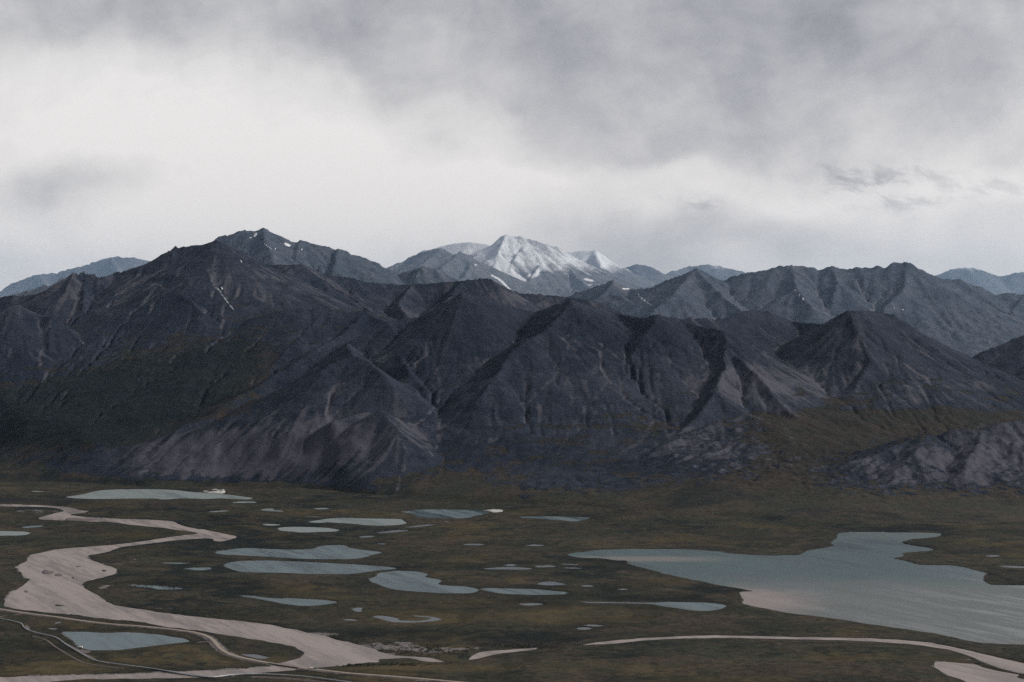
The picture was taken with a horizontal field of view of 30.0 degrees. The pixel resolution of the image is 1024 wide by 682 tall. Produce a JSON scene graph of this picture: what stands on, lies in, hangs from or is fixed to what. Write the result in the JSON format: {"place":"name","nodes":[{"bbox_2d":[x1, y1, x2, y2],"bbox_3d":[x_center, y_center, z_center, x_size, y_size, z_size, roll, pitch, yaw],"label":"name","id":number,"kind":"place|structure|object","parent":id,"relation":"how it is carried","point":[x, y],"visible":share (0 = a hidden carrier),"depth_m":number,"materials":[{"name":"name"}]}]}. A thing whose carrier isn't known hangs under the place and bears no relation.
{"place":"outdoors","nodes":[
{"label":"outdoors","id":0,"kind":"place"},
{"bbox_2d":[0,531,29,535],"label":"lake","id":1,"kind":"structure","parent":0,"point":[9,533],"depth_m":7732.95,"materials":[{"name":"liquid"}]},
{"bbox_2d":[13,278,65,295],"bbox_3d":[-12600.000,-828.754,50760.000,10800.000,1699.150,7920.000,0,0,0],"label":"mountains","id":2,"kind":"structure","parent":0,"point":[39,289],"depth_m":50345.26,"materials":[{"name":"grey stone"}]},
{"bbox_2d":[42,570,53,573],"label":"gravel bar","id":3,"kind":"object","parent":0,"point":[47,572],"visible":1,"depth_m":6423.04,"materials":[{"name":"grey gravel"}]},
{"bbox_2d":[0,256,149,297],"bbox_3d":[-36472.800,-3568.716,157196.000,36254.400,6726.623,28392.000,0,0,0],"label":"distant mountains","id":4,"kind":"structure","parent":0,"point":[106,267],"depth_m":155084.08,"materials":[{"name":"grey stone"}]},
{"bbox_2d":[32,636,124,668],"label":"service track","id":5,"kind":"structure","parent":0,"point":[72,656],"depth_m":4719.47,"materials":[{"name":"grey gravel"}]},
{"bbox_2d":[65,518,97,520],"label":"gravel bar","id":6,"kind":"object","parent":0,"point":[76,519],"visible":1,"depth_m":8327.68,"materials":[{"name":"grey gravel"}]},
{"bbox_2d":[62,632,188,649],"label":"lake","id":7,"kind":"structure","parent":0,"point":[104,641],"depth_m":4970.38,"materials":[{"name":"liquid"}]},
{"bbox_2d":[0,608,267,663],"bbox_3d":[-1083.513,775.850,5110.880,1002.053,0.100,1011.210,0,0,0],"label":"road","id":8,"kind":"structure","parent":0,"point":[217,644],"depth_m":5103.18,"materials":[{"name":"grey gravel"}]},
{"bbox_2d":[130,585,181,589],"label":"lake","id":9,"kind":"structure","parent":0,"point":[160,587],"depth_m":6038.91,"materials":[{"name":"liquid"}]},
{"bbox_2d":[67,489,252,498],"bbox_3d":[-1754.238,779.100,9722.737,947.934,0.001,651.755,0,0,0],"label":"lake","id":10,"kind":"structure","parent":0,"point":[139,494],"depth_m":9635.41,"materials":[{"name":"liquid"}]},
{"bbox_2d":[184,567,210,569],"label":"lake","id":11,"kind":"structure","parent":0,"point":[204,568],"depth_m":6543.10,"materials":[{"name":"liquid"}]},
{"bbox_2d":[0,504,443,681],"bbox_3d":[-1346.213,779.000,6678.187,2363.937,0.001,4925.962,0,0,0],"label":"river","id":12,"kind":"structure","parent":0,"point":[66,590],"depth_m":5523.11,"materials":[{"name":"liquid"}]},
{"bbox_2d":[233,501,255,502],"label":"lake","id":13,"kind":"structure","parent":0,"point":[244,502],"depth_m":9217.30,"materials":[{"name":"liquid"}]},
{"bbox_2d":[244,654,267,658],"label":"pond","id":14,"kind":"structure","parent":0,"point":[257,656],"depth_m":4717.96,"materials":[{"name":"liquid"}]},
{"bbox_2d":[262,508,279,510],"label":"lake","id":15,"kind":"structure","parent":0,"point":[269,509],"depth_m":8834.39,"materials":[{"name":"liquid"}]},
{"bbox_2d":[251,677,313,681],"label":"service track","id":16,"kind":"structure","parent":0,"point":[281,678],"depth_m":4397.85,"materials":[{"name":"grey gravel"}]},
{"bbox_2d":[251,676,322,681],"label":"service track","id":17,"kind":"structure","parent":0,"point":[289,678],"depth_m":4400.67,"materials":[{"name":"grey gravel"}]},
{"bbox_2d":[242,595,336,605],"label":"lake","id":18,"kind":"structure","parent":0,"point":[303,602],"depth_m":5713.93,"materials":[{"name":"liquid"}]},
{"bbox_2d":[216,545,380,558],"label":"lake","id":19,"kind":"structure","parent":0,"point":[333,552],"depth_m":7038.44,"materials":[{"name":"liquid"}]},
{"bbox_2d":[278,527,338,532],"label":"lake","id":20,"kind":"structure","parent":0,"point":[305,529],"depth_m":7896.64,"materials":[{"name":"liquid"}]},
{"bbox_2d":[225,560,396,573],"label":"lake","id":21,"kind":"structure","parent":0,"point":[265,566],"depth_m":6572.49,"materials":[{"name":"liquid"}]},
{"bbox_2d":[353,608,361,611],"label":"pond","id":22,"kind":"structure","parent":0,"point":[357,609],"depth_m":5544.53,"materials":[{"name":"liquid"}]},
{"bbox_2d":[310,518,405,525],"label":"lake","id":23,"kind":"structure","parent":0,"point":[369,521],"depth_m":8247.69,"materials":[{"name":"liquid"}]},
{"bbox_2d":[295,667,461,681],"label":"road","id":24,"kind":"structure","parent":0,"point":[381,675],"depth_m":4431.97,"materials":[{"name":"grey gravel"}]},
{"bbox_2d":[378,530,407,532],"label":"pond","id":25,"kind":"structure","parent":0,"point":[392,531],"depth_m":7814.74,"materials":[{"name":"liquid"}]},
{"bbox_2d":[373,616,440,622],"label":"pond","id":26,"kind":"structure","parent":0,"point":[390,619],"depth_m":5344.76,"materials":[{"name":"liquid"}]},
{"bbox_2d":[410,524,433,526],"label":"pond","id":27,"kind":"structure","parent":0,"point":[421,525],"depth_m":8067.64,"materials":[{"name":"liquid"}]},
{"bbox_2d":[370,571,478,592],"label":"lake","id":28,"kind":"structure","parent":0,"point":[410,581],"depth_m":6139.00,"materials":[{"name":"liquid"}]},
{"bbox_2d":[404,509,488,518],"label":"lake","id":29,"kind":"structure","parent":0,"point":[439,513],"depth_m":8628.86,"materials":[{"name":"liquid"}]},
{"bbox_2d":[469,648,535,659],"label":"river","id":30,"kind":"structure","parent":0,"point":[482,654],"depth_m":4778.54,"materials":[{"name":"liquid"}]},
{"bbox_2d":[486,567,531,569],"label":"pond","id":31,"kind":"structure","parent":0,"point":[518,568],"depth_m":6542.93,"materials":[{"name":"liquid"}]},
{"bbox_2d":[0,240,1023,523],"bbox_3d":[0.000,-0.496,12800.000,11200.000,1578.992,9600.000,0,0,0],"label":"mountains","id":32,"kind":"structure","parent":0,"point":[212,364],"depth_m":11261.30,"materials":[{"name":"grey stone"}]},
{"bbox_2d":[0,481,1023,681],"bbox_3d":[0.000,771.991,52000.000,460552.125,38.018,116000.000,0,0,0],"label":"valley ground","id":33,"kind":"structure","parent":0,"point":[439,550],"depth_m":5867.09,"materials":[{"name":"green plant"}]},
{"bbox_2d":[66,643,96,659],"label":"gravel pad","id":34,"kind":"object","parent":33,"relation":"on","point":[83,651],"visible":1,"depth_m":4780.88,"materials":[{"name":"grey gravel"}]},
{"bbox_2d":[151,669,212,677],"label":"pipeline bridge","id":35,"kind":"structure","parent":33,"relation":"on","point":[180,673],"depth_m":4465.98,"materials":[{"name":"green metal"}]},
{"bbox_2d":[0,618,348,681],"bbox_3d":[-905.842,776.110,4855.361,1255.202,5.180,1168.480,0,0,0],"label":"pipeline","id":36,"kind":"object","parent":35,"relation":"on","point":[172,671],"visible":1,"depth_m":4483.41,"materials":[{"name":"metal"}]},
{"bbox_2d":[204,489,224,493],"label":"gravel bars","id":37,"kind":"object","parent":33,"relation":"on","point":[219,492],"visible":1,"depth_m":9842.57,"materials":[{"name":"grey gravel"}]},
{"bbox_2d":[267,662,300,667],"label":"road bridge","id":38,"kind":"structure","parent":33,"relation":"on","point":[287,665],"depth_m":4573.28,"materials":[{"name":"concrete"}]},
{"bbox_2d":[0,580,614,666],"bbox_3d":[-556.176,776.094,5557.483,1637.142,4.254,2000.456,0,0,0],"label":"willow scrub","id":39,"kind":"object","parent":33,"relation":"on","point":[411,648],"visible":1,"depth_m":4855.35,"materials":[{"name":"green plant"}]},
{"bbox_2d":[483,509,502,511],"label":"gravel bars","id":40,"kind":"object","parent":33,"relation":"on","point":[494,510],"visible":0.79,"depth_m":8739.69,"materials":[{"name":"grey gravel"}]},
{"bbox_2d":[0,0,1023,290],"label":"sky","id":41,"kind":"structure","parent":0,"point":[665,136],"materials":[{"name":"grey"}]},
{"bbox_2d":[388,234,645,296],"bbox_3d":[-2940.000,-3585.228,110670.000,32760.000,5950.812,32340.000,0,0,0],"label":"snowy mountains","id":42,"kind":"structure","parent":0,"point":[522,265],"depth_m":113488.95,"materials":[{"name":"white snow"}]},
{"bbox_2d":[482,588,565,594],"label":"lake","id":43,"kind":"structure","parent":0,"point":[522,591],"depth_m":5942.79,"materials":[{"name":"liquid"}]},
{"bbox_2d":[522,603,541,604],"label":"pond","id":44,"kind":"structure","parent":0,"point":[532,604],"depth_m":5649.74,"materials":[{"name":"liquid"}]},
{"bbox_2d":[538,581,564,584],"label":"pond","id":45,"kind":"structure","parent":0,"point":[549,583],"depth_m":6138.05,"materials":[{"name":"liquid"}]},
{"bbox_2d":[522,516,587,520],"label":"lake","id":46,"kind":"structure","parent":0,"point":[561,518],"depth_m":8386.23,"materials":[{"name":"liquid"}]},
{"bbox_2d":[567,249,657,287],"bbox_3d":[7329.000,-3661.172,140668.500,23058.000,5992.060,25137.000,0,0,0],"label":"second snowy mountains","id":47,"kind":"structure","parent":0,"point":[597,259],"depth_m":136895.78,"materials":[{"name":"white snow"}]},
{"bbox_2d":[212,228,1023,356],"bbox_3d":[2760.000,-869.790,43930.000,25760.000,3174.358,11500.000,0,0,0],"label":"mountains","id":48,"kind":"structure","parent":0,"point":[968,319],"depth_m":41881.62,"materials":[{"name":"grey stone"}]},
{"bbox_2d":[588,602,725,610],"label":"lake","id":49,"kind":"structure","parent":0,"point":[697,606],"depth_m":5628.38,"materials":[{"name":"liquid"}]},
{"bbox_2d":[626,264,744,283],"bbox_3d":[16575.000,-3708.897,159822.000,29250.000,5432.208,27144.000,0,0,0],"label":"distant snowy mountains","id":50,"kind":"structure","parent":0,"point":[659,277],"depth_m":157282.02,"materials":[{"name":"grey stone"}]},
{"bbox_2d":[568,532,1023,644],"bbox_3d":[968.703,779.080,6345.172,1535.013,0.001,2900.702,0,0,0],"label":"lake","id":51,"kind":"structure","parent":0,"point":[864,577],"depth_m":6113.47,"materials":[{"name":"liquid"}]},
{"bbox_2d":[585,635,1023,672],"bbox_3d":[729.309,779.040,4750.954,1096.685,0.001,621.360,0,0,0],"label":"river","id":52,"kind":"structure","parent":0,"point":[1010,665],"depth_m":4937.16,"materials":[{"name":"liquid"}]},
{"bbox_2d":[934,662,1023,681],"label":"pond","id":53,"kind":"structure","parent":0,"point":[966,672],"depth_m":4477.83,"materials":[{"name":"liquid"}]},
{"bbox_2d":[935,268,1023,294],"bbox_3d":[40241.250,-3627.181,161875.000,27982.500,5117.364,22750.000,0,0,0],"label":"distant mountains","id":54,"kind":"structure","parent":0,"point":[998,285],"depth_m":159787.56,"materials":[{"name":"grey stone"}]},
{"bbox_2d":[1002,566,1023,567],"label":"pond","id":55,"kind":"structure","parent":0,"point":[1014,566],"depth_m":6601.64,"materials":[{"name":"liquid"}]}
]}

